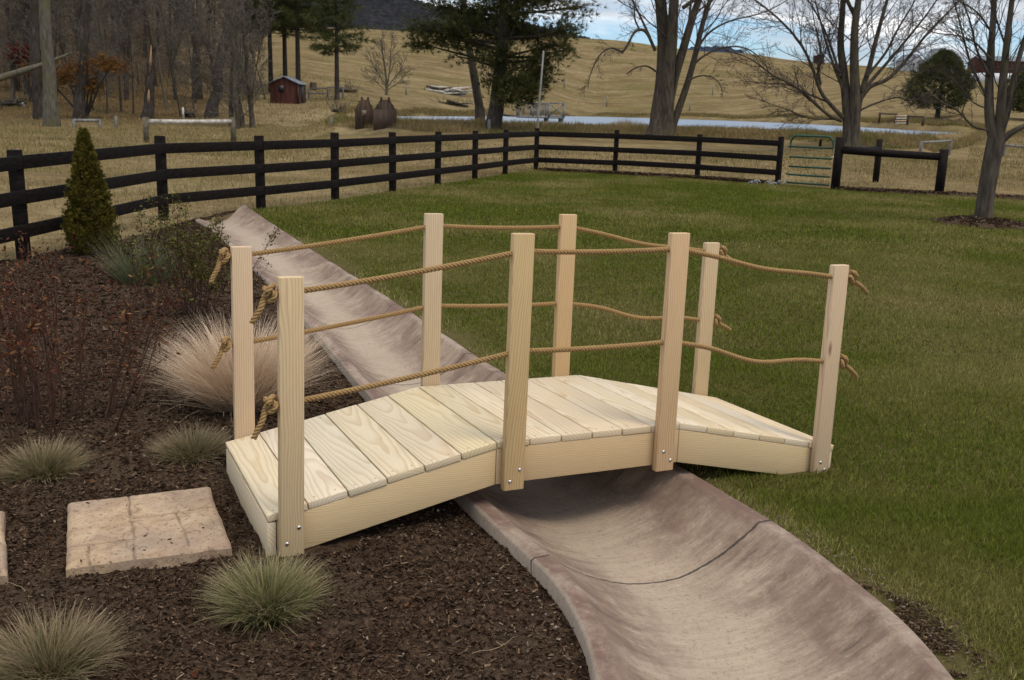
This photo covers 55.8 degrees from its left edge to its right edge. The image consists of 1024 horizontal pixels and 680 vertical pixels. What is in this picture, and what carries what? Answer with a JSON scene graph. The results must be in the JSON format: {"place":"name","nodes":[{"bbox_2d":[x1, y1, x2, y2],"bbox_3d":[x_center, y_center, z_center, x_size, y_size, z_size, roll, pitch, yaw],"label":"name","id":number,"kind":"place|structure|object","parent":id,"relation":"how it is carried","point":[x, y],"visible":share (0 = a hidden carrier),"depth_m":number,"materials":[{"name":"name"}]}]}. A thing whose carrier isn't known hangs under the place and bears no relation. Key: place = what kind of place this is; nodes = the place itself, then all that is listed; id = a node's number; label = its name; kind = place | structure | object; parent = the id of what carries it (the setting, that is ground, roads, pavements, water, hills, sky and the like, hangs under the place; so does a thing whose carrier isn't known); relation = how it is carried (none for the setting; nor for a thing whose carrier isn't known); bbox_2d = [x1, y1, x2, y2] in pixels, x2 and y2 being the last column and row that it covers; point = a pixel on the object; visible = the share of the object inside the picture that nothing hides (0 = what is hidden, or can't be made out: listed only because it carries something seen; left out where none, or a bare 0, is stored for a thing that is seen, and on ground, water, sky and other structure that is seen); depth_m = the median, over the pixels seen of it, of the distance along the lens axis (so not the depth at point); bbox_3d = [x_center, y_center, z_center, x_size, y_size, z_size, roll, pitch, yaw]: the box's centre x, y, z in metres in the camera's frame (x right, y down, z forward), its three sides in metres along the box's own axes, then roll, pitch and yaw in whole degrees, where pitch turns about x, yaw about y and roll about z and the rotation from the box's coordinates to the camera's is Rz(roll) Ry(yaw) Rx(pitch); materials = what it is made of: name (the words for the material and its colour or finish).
{"place":"outdoors","nodes":[
{"label":"outdoors","id":0,"kind":"place"},
{"bbox_2d":[130,305,361,420],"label":"ornamental grass","id":1,"kind":"object","parent":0,"point":[212,388],"depth_m":5.88,"materials":[{"name":"beige plant"}]},
{"bbox_2d":[219,0,593,38],"bbox_3d":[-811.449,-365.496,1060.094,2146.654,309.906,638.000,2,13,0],"label":"mountain","id":2,"kind":"structure","parent":0,"point":[387,14],"depth_m":981.70,"materials":[{"name":"grey"}]},
{"bbox_2d":[0,0,1023,180],"bbox_3d":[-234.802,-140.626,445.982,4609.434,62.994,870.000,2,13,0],"label":"hillside","id":3,"kind":"structure","parent":0,"point":[633,92],"depth_m":116.17,"materials":[{"name":"beige plant"}]},
{"bbox_2d":[4,0,19,90],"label":"bare tree","id":4,"kind":"object","parent":3,"relation":"on","point":[17,86],"visible":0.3,"depth_m":78.12,"materials":[{"name":"grey plant"}]},
{"bbox_2d":[0,5,24,108],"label":"bare tree","id":5,"kind":"object","parent":3,"relation":"on","point":[7,64],"visible":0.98,"depth_m":66.21,"materials":[{"name":"grey plant"}]},
{"bbox_2d":[0,0,28,98],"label":"bare tree","id":6,"kind":"object","parent":3,"relation":"on","point":[10,22],"visible":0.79,"depth_m":70.69,"materials":[{"name":"grey plant"}]},
{"bbox_2d":[0,0,29,87],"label":"bare tree","id":7,"kind":"object","parent":3,"relation":"on","point":[20,2],"visible":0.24,"depth_m":78.27,"materials":[{"name":"grey plant"}]},
{"bbox_2d":[0,0,29,90],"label":"bare tree","id":8,"kind":"object","parent":3,"relation":"on","point":[12,33],"visible":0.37,"depth_m":77.01,"materials":[{"name":"grey plant"}]},
{"bbox_2d":[1,86,30,105],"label":"brush pile","id":9,"kind":"object","parent":3,"relation":"on","point":[12,102],"visible":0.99,"depth_m":69.13,"materials":[{"name":"grey plant"}]},
{"bbox_2d":[0,0,38,93],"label":"bare tree","id":10,"kind":"object","parent":3,"relation":"on","point":[25,39],"visible":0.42,"depth_m":76.12,"materials":[{"name":"grey plant"}]},
{"bbox_2d":[2,37,41,101],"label":"red shrub","id":11,"kind":"object","parent":3,"relation":"on","point":[29,89],"visible":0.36,"depth_m":71.17,"materials":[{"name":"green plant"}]},
{"bbox_2d":[29,0,42,119],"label":"bare tree","id":12,"kind":"object","parent":3,"relation":"on","point":[34,58],"visible":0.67,"depth_m":60.35,"materials":[{"name":"grey plant"}]},
{"bbox_2d":[0,52,72,81],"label":"fallen tree","id":13,"kind":"object","parent":3,"relation":"on","point":[12,74],"visible":0.89,"depth_m":58.85,"materials":[{"name":"grey plant"}]},
{"bbox_2d":[6,0,83,64],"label":"bare tree","id":14,"kind":"object","parent":3,"relation":"on","point":[57,11],"visible":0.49,"depth_m":66.20,"materials":[{"name":"grey plant"}]},
{"bbox_2d":[39,0,60,126],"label":"bare tree","id":15,"kind":"object","parent":3,"relation":"on","point":[51,116],"visible":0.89,"depth_m":55.07,"materials":[{"name":"grey plant"}]},
{"bbox_2d":[50,0,79,103],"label":"bare tree","id":16,"kind":"object","parent":3,"relation":"on","point":[64,39],"visible":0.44,"depth_m":69.55,"materials":[{"name":"grey plant"}]},
{"bbox_2d":[9,51,140,118],"bbox_3d":[-27.995,-16.465,62.328,7.910,4.543,4.310,2,13,0],"label":"rusty evergreen","id":17,"kind":"object","parent":3,"relation":"on","point":[106,63],"visible":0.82,"depth_m":61.78,"materials":[{"name":"plant"}]},
{"bbox_2d":[53,0,99,92],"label":"bare tree","id":18,"kind":"object","parent":3,"relation":"on","point":[89,76],"visible":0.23,"depth_m":75.32,"materials":[{"name":"grey plant"}]},
{"bbox_2d":[52,0,106,90],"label":"bare tree","id":19,"kind":"object","parent":3,"relation":"on","point":[79,16],"visible":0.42,"depth_m":72.15,"materials":[{"name":"grey plant"}]},
{"bbox_2d":[56,0,112,109],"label":"bare tree","id":20,"kind":"object","parent":3,"relation":"on","point":[72,15],"visible":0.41,"depth_m":66.09,"materials":[{"name":"grey plant"}]},
{"bbox_2d":[71,0,98,118],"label":"bare tree","id":21,"kind":"object","parent":3,"relation":"on","point":[79,111],"visible":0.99,"depth_m":61.17,"materials":[{"name":"grey plant"}]},
{"bbox_2d":[72,119,101,126],"bbox_3d":[-24.488,-12.415,55.666,1.609,0.654,0.206,-10,17,-39],"label":"horse rail","id":22,"kind":"object","parent":3,"relation":"on","point":[74,121],"visible":0.86,"depth_m":55.52,"materials":[{"name":"grey wood"}]},
{"bbox_2d":[92,0,103,89],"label":"bare tree","id":23,"kind":"object","parent":3,"relation":"on","point":[95,19],"visible":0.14,"depth_m":79.65,"materials":[{"name":"grey plant"}]},
{"bbox_2d":[74,0,123,113],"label":"bare tree","id":24,"kind":"object","parent":3,"relation":"on","point":[100,50],"visible":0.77,"depth_m":64.28,"materials":[{"name":"grey plant"}]},
{"bbox_2d":[83,0,122,97],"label":"bare tree","id":25,"kind":"object","parent":3,"relation":"on","point":[109,96],"visible":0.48,"depth_m":74.08,"materials":[{"name":"grey plant"}]},
{"bbox_2d":[72,0,150,111],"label":"bare tree","id":26,"kind":"object","parent":3,"relation":"on","point":[118,8],"visible":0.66,"depth_m":66.22,"materials":[{"name":"grey plant"}]},
{"bbox_2d":[99,0,137,99],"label":"bare tree","id":27,"kind":"object","parent":3,"relation":"on","point":[124,52],"visible":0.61,"depth_m":74.53,"materials":[{"name":"grey plant"}]},
{"bbox_2d":[103,0,150,113],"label":"bare tree","id":28,"kind":"object","parent":3,"relation":"on","point":[131,63],"visible":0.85,"depth_m":64.84,"materials":[{"name":"grey plant"}]},
{"bbox_2d":[103,0,154,64],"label":"bare tree","id":29,"kind":"object","parent":3,"relation":"on","point":[130,21],"visible":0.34,"depth_m":79.20,"materials":[{"name":"grey plant"}]},
{"bbox_2d":[0,1,260,100],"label":"brush thicket","id":30,"kind":"object","parent":3,"relation":"on","point":[165,74],"visible":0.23,"depth_m":81.50,"materials":[{"name":"brown plant"}]},
{"bbox_2d":[140,45,155,118],"bbox_3d":[-23.929,-16.797,63.443,1.385,5.009,1.032,2,13,0],"label":"bare tree","id":31,"kind":"object","parent":3,"relation":"on","point":[148,107],"visible":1,"depth_m":63.33,"materials":[{"name":"brown plant"}]},
{"bbox_2d":[133,0,165,86],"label":"bare tree","id":32,"kind":"object","parent":3,"relation":"on","point":[151,43],"visible":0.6,"depth_m":82.42,"materials":[{"name":"grey plant"}]},
{"bbox_2d":[130,0,184,110],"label":"bare tree","id":33,"kind":"object","parent":3,"relation":"on","point":[153,12],"visible":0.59,"depth_m":68.04,"materials":[{"name":"grey plant"}]},
{"bbox_2d":[143,0,192,99],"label":"bare tree","id":34,"kind":"object","parent":3,"relation":"on","point":[169,8],"visible":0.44,"depth_m":74.71,"materials":[{"name":"grey plant"}]},
{"bbox_2d":[148,0,194,115],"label":"bare tree","id":35,"kind":"object","parent":3,"relation":"on","point":[175,47],"visible":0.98,"depth_m":63.55,"materials":[{"name":"grey plant"}]},
{"bbox_2d":[167,0,204,105],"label":"bare tree","id":36,"kind":"object","parent":3,"relation":"on","point":[189,55],"visible":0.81,"depth_m":69.68,"materials":[{"name":"grey plant"}]},
{"bbox_2d":[173,98,202,117],"bbox_3d":[-21.738,-15.771,64.949,2.159,1.766,1.713,-2,14,-15],"label":"log heap","id":37,"kind":"object","parent":3,"relation":"on","point":[188,113],"visible":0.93,"depth_m":64.94,"materials":[{"name":"grey plant"}]},
{"bbox_2d":[143,117,236,142],"bbox_3d":[-13.613,-8.835,40.944,3.857,1.263,0.243,-7,16,-32],"label":"horse rail","id":38,"kind":"object","parent":3,"relation":"on","point":[147,121],"visible":0.85,"depth_m":40.73,"materials":[{"name":"grey wood"}]},
{"bbox_2d":[171,0,217,102],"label":"bare tree","id":39,"kind":"object","parent":3,"relation":"on","point":[194,41],"visible":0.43,"depth_m":73.80,"materials":[{"name":"grey plant"}]},
{"bbox_2d":[190,0,202,98],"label":"bare tree","id":40,"kind":"object","parent":3,"relation":"on","point":[199,79],"visible":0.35,"depth_m":76.76,"materials":[{"name":"grey plant"}]},
{"bbox_2d":[185,0,228,93],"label":"bare tree","id":41,"kind":"object","parent":3,"relation":"on","point":[198,30],"visible":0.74,"depth_m":71.08,"materials":[{"name":"grey plant"}]},
{"bbox_2d":[198,0,220,84],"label":"bare tree","id":42,"kind":"object","parent":3,"relation":"on","point":[211,9],"visible":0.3,"depth_m":91.03,"materials":[{"name":"grey plant"}]},
{"bbox_2d":[203,2,242,117],"bbox_3d":[-19.215,-19.377,64.347,3.050,9.496,1.563,2,13,0],"label":"bare tree","id":43,"kind":"object","parent":3,"relation":"on","point":[210,105],"visible":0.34,"depth_m":64.36,"materials":[{"name":"grey plant"}]},
{"bbox_2d":[199,0,249,79],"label":"bare tree","id":44,"kind":"object","parent":3,"relation":"on","point":[223,26],"visible":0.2,"depth_m":72.71,"materials":[{"name":"grey plant"}]},
{"bbox_2d":[207,0,255,125],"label":"bare tree","id":45,"kind":"object","parent":3,"relation":"on","point":[230,86],"visible":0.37,"depth_m":58.05,"materials":[{"name":"grey plant"}]},
{"bbox_2d":[210,0,261,128],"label":"bare tree","id":46,"kind":"object","parent":3,"relation":"on","point":[234,97],"visible":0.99,"depth_m":55.86,"materials":[{"name":"grey plant"}]},
{"bbox_2d":[205,0,267,127],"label":"bare tree","id":47,"kind":"object","parent":3,"relation":"on","point":[242,121],"visible":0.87,"depth_m":56.56,"materials":[{"name":"grey plant"}]},
{"bbox_2d":[216,0,272,98],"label":"bare tree","id":48,"kind":"object","parent":3,"relation":"on","point":[249,3],"visible":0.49,"depth_m":79.20,"materials":[{"name":"grey plant"}]},
{"bbox_2d":[220,0,270,127],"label":"bare tree","id":49,"kind":"object","parent":3,"relation":"on","point":[249,97],"visible":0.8,"depth_m":56.81,"materials":[{"name":"grey plant"}]},
{"bbox_2d":[242,0,281,98],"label":"bare tree","id":50,"kind":"object","parent":3,"relation":"on","point":[263,25],"visible":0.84,"depth_m":78.05,"materials":[{"name":"grey plant"}]},
{"bbox_2d":[214,0,322,92],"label":"pine tree","id":51,"kind":"object","parent":3,"relation":"on","point":[270,65],"visible":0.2,"depth_m":92.00,"materials":[{"name":"green plant"}]},
{"bbox_2d":[268,76,306,103],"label":"garden shed","id":52,"kind":"structure","parent":3,"relation":"on","point":[287,90],"depth_m":75.20,"materials":[{"name":"red wood"}]},
{"bbox_2d":[250,1,328,75],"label":"pine tree","id":53,"kind":"object","parent":3,"relation":"on","point":[284,48],"visible":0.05,"depth_m":95.98,"materials":[{"name":"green plant"}]},
{"bbox_2d":[239,0,344,80],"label":"pine tree","id":54,"kind":"object","parent":3,"relation":"on","point":[288,14],"visible":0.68,"depth_m":87.26,"materials":[{"name":"green plant"}]},
{"bbox_2d":[324,94,351,112],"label":"log heap","id":55,"kind":"object","parent":3,"relation":"on","point":[338,109],"visible":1,"depth_m":65.31,"materials":[{"name":"grey plant"}]},
{"bbox_2d":[304,0,378,99],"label":"pine tree","id":56,"kind":"object","parent":3,"relation":"on","point":[343,16],"visible":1,"depth_m":79.93,"materials":[{"name":"green plant"}]},
{"bbox_2d":[355,97,372,129],"bbox_3d":[-7.514,-11.530,49.296,0.925,1.706,1.432,0,14,-7],"label":"play hut","id":57,"kind":"object","parent":3,"relation":"on","point":[363,112],"visible":0.86,"depth_m":48.64,"materials":[{"name":"brown wood"}]},
{"bbox_2d":[373,97,395,129],"bbox_3d":[-6.234,-11.090,47.427,1.101,1.646,1.410,0,14,-7],"label":"play hut","id":58,"kind":"object","parent":3,"relation":"on","point":[384,113],"visible":0.91,"depth_m":46.83,"materials":[{"name":"brown wood"}]},
{"bbox_2d":[360,24,413,94],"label":"bare tree","id":59,"kind":"object","parent":3,"relation":"on","point":[385,82],"visible":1,"depth_m":104.78,"materials":[{"name":"brown plant"}]},
{"bbox_2d":[425,85,471,95],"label":"log heap","id":60,"kind":"object","parent":3,"relation":"on","point":[451,90],"visible":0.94,"depth_m":124.62,"materials":[{"name":"grey plant"}]},
{"bbox_2d":[429,92,472,107],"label":"fallen branch","id":61,"kind":"object","parent":3,"relation":"on","point":[451,102],"visible":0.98,"depth_m":104.35,"materials":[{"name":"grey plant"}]},
{"bbox_2d":[393,0,607,130],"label":"pine tree","id":62,"kind":"object","parent":3,"relation":"on","point":[504,16],"visible":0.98,"depth_m":44.05,"materials":[{"name":"green plant"}]},
{"bbox_2d":[537,51,543,127],"bbox_3d":[0.861,-7.165,30.179,0.195,3.602,0.069,-4,14,-22],"label":"tall pole","id":63,"kind":"object","parent":3,"relation":"on","point":[540,91],"visible":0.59,"depth_m":30.03,"materials":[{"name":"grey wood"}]},
{"bbox_2d":[576,0,790,135],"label":"bare tree","id":64,"kind":"object","parent":3,"relation":"on","point":[664,117],"visible":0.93,"depth_m":45.45,"materials":[{"name":"grey plant"}]},
{"bbox_2d":[697,0,968,146],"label":"bare tree","id":65,"kind":"object","parent":3,"relation":"on","point":[853,93],"visible":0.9,"depth_m":37.96,"materials":[{"name":"grey plant"}]},
{"bbox_2d":[896,54,921,71],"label":"farmhouse","id":66,"kind":"object","parent":3,"relation":"on","point":[909,60],"visible":0.29,"depth_m":271.59,"materials":[{"name":"grey"}]},
{"bbox_2d":[919,140,951,154],"bbox_3d":[17.739,-7.945,40.442,0.126,0.809,5.662,11,16,34],"label":"horse rail","id":67,"kind":"object","parent":3,"relation":"on","point":[938,141],"visible":0.77,"depth_m":40.14,"materials":[{"name":"grey wood"}]},
{"bbox_2d":[898,47,977,117],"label":"round evergreen","id":68,"kind":"object","parent":3,"relation":"on","point":[942,89],"visible":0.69,"depth_m":83.63,"materials":[{"name":"green plant"}]},
{"bbox_2d":[967,56,1023,81],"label":"red barn","id":69,"kind":"structure","parent":3,"relation":"on","point":[982,70],"depth_m":217.71,"materials":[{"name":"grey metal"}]},
{"bbox_2d":[994,68,1023,112],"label":"round evergreen","id":70,"kind":"object","parent":3,"relation":"on","point":[1018,105],"visible":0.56,"depth_m":82.68,"materials":[{"name":"green plant"}]},
{"bbox_2d":[0,1,1023,259],"bbox_3d":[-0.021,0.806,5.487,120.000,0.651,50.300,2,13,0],"label":"field","id":71,"kind":"structure","parent":0,"point":[48,211],"depth_m":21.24,"materials":[{"name":"beige plant"}]},
{"bbox_2d":[0,128,539,259],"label":"board fence","id":72,"kind":"object","parent":71,"relation":"on","point":[18,197],"visible":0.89,"depth_m":15.59,"materials":[{"name":"black wood"}]},
{"bbox_2d":[0,167,1023,679],"bbox_3d":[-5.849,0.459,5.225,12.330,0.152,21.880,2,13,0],"label":"mulch bed","id":73,"kind":"object","parent":71,"relation":"on","point":[348,541],"visible":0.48,"depth_m":3.95,"materials":[{"name":"brown wood"}]},
{"bbox_2d":[0,511,8,584],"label":"stepping slab","id":74,"kind":"structure","parent":73,"relation":"on","point":[4,577],"depth_m":3.91,"materials":[{"name":"stone"}]},
{"bbox_2d":[0,433,104,490],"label":"fescue clump","id":75,"kind":"object","parent":73,"relation":"on","point":[52,463],"visible":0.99,"depth_m":4.88,"materials":[{"name":"green plant"}]},
{"bbox_2d":[0,597,147,679],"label":"fescue clump","id":76,"kind":"object","parent":73,"relation":"on","point":[33,655],"visible":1,"depth_m":3.21,"materials":[{"name":"plant"}]},
{"bbox_2d":[59,127,120,254],"bbox_3d":[-4.915,-1.692,11.217,0.662,1.548,0.683,2,13,0],"label":"cone evergreen","id":77,"kind":"object","parent":73,"relation":"on","point":[86,218],"visible":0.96,"depth_m":11.09,"materials":[{"name":"green plant"}]},
{"bbox_2d":[0,231,191,442],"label":"bare shrub","id":78,"kind":"object","parent":73,"relation":"on","point":[25,344],"visible":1,"depth_m":5.58,"materials":[{"name":"brown plant"}]},
{"bbox_2d":[80,223,205,285],"bbox_3d":[-3.723,-0.913,9.781,1.436,0.659,1.467,2,13,0],"label":"wispy plant","id":79,"kind":"object","parent":73,"relation":"on","point":[121,272],"visible":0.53,"depth_m":9.70,"materials":[{"name":"green plant"}]},
{"bbox_2d":[66,487,231,577],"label":"stepping slab","id":80,"kind":"structure","parent":73,"relation":"on","point":[104,536],"depth_m":4.14,"materials":[{"name":"stone"}]},
{"bbox_2d":[141,418,233,468],"bbox_3d":[-1.715,0.562,5.201,0.595,0.263,0.602,2,13,0],"label":"fescue clump","id":81,"kind":"object","parent":73,"relation":"on","point":[197,445],"visible":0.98,"depth_m":5.17,"materials":[{"name":"green plant"}]},
{"bbox_2d":[104,192,283,317],"bbox_3d":[-2.772,-0.758,8.445,1.348,1.091,1.225,2,13,0],"label":"leafy shrub","id":82,"kind":"object","parent":73,"relation":"on","point":[190,259],"visible":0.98,"depth_m":8.29,"materials":[{"name":"green plant"}]},
{"bbox_2d":[179,541,340,645],"bbox_3d":[-0.914,0.920,3.624,0.665,0.282,0.655,2,13,0],"label":"fescue clump","id":83,"kind":"object","parent":73,"relation":"on","point":[252,597],"visible":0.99,"depth_m":3.60,"materials":[{"name":"green plant"}]},
{"bbox_2d":[2,294,1013,677],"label":"fallen leaves","id":84,"kind":"object","parent":73,"relation":"on","point":[194,674],"visible":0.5,"depth_m":4.74,"materials":[{"name":"brown plant"}]},
{"bbox_2d":[435,502,1014,679],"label":"pale flecks","id":85,"kind":"object","parent":73,"relation":"on","point":[915,624],"visible":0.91,"depth_m":3.57,"materials":[{"name":"brown wood"}]},
{"bbox_2d":[209,213,867,556],"bbox_3d":[0.182,0.073,5.056,3.244,1.372,1.188,-3,13,-25],"label":"footbridge","id":86,"kind":"object","parent":71,"relation":"on","point":[430,441],"visible":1,"depth_m":4.74,"materials":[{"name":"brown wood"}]},
{"bbox_2d":[536,130,783,184],"bbox_3d":[4.062,-5.146,27.277,7.260,1.450,0.819,9,15,28],"label":"board fence","id":87,"kind":"object","parent":71,"relation":"on","point":[616,149],"visible":0.91,"depth_m":27.26,"materials":[{"name":"black wood"}]},
{"bbox_2d":[786,134,833,185],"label":"tube gate","id":88,"kind":"structure","parent":71,"relation":"on","point":[819,136],"depth_m":24.66,"materials":[{"name":"metal"}]},
{"bbox_2d":[850,139,882,181],"bbox_3d":[9.404,-4.748,26.206,0.180,1.351,3.132,12,17,38],"label":"hitching rail","id":89,"kind":"object","parent":71,"relation":"on","point":[877,163],"visible":0.27,"depth_m":27.25,"materials":[{"name":"black wood"}]},
{"bbox_2d":[830,137,948,195],"bbox_3d":[9.213,-4.189,23.643,2.614,1.433,0.212,7,14,20],"label":"hitching rail","id":90,"kind":"object","parent":71,"relation":"on","point":[941,156],"visible":0.85,"depth_m":23.52,"materials":[{"name":"black wood"}]},
{"bbox_2d":[195,204,953,679],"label":"concrete swale","id":91,"kind":"structure","parent":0,"point":[649,572],"depth_m":4.25,"materials":[{"name":"grey concrete"}]},
{"bbox_2d":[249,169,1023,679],"bbox_3d":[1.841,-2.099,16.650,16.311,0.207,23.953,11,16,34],"label":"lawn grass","id":92,"kind":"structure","parent":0,"point":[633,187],"depth_m":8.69,"materials":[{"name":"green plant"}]},
{"bbox_2d":[257,171,1023,679],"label":"lawn","id":93,"kind":"structure","parent":0,"point":[938,322],"depth_m":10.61,"materials":[{"name":"plant"}]},
{"bbox_2d":[543,168,763,182],"bbox_3d":[3.946,-4.690,27.389,6.554,0.086,0.986,9,15,27],"label":"mulch strip","id":94,"kind":"object","parent":93,"relation":"on","point":[667,176],"visible":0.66,"depth_m":27.21,"materials":[{"name":"brown wood"}]},
{"bbox_2d":[843,187,1023,199],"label":"mulch strip","id":95,"kind":"object","parent":93,"relation":"on","point":[975,195],"visible":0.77,"depth_m":23.01,"materials":[{"name":"brown plant"}]},
{"bbox_2d":[926,218,1023,228],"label":"mulch ring","id":96,"kind":"object","parent":93,"relation":"on","point":[984,225],"visible":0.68,"depth_m":16.52,"materials":[{"name":"brown plant"}]},
{"bbox_2d":[894,0,1023,217],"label":"bare tree","id":97,"kind":"object","parent":96,"relation":"on","point":[996,123],"visible":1,"depth_m":16.43,"materials":[{"name":"grey plant"}]},
{"bbox_2d":[353,116,955,134],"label":"pond water","id":98,"kind":"structure","parent":0,"point":[681,122],"depth_m":84.53,"materials":[{"name":"liquid"}]},
{"bbox_2d":[516,102,564,121],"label":"wooden dock","id":99,"kind":"object","parent":98,"relation":"in","point":[547,116],"visible":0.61,"depth_m":67.98,"materials":[{"name":"grey wood"}]},
{"bbox_2d":[687,45,747,53],"bbox_3d":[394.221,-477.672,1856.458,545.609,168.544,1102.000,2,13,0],"label":"ridge","id":100,"kind":"structure","parent":0,"point":[706,49],"depth_m":1796.57,"materials":[{"name":"blue"}]},
{"bbox_2d":[422,0,1023,69],"label":"sky","id":101,"kind":"structure","parent":0,"point":[606,26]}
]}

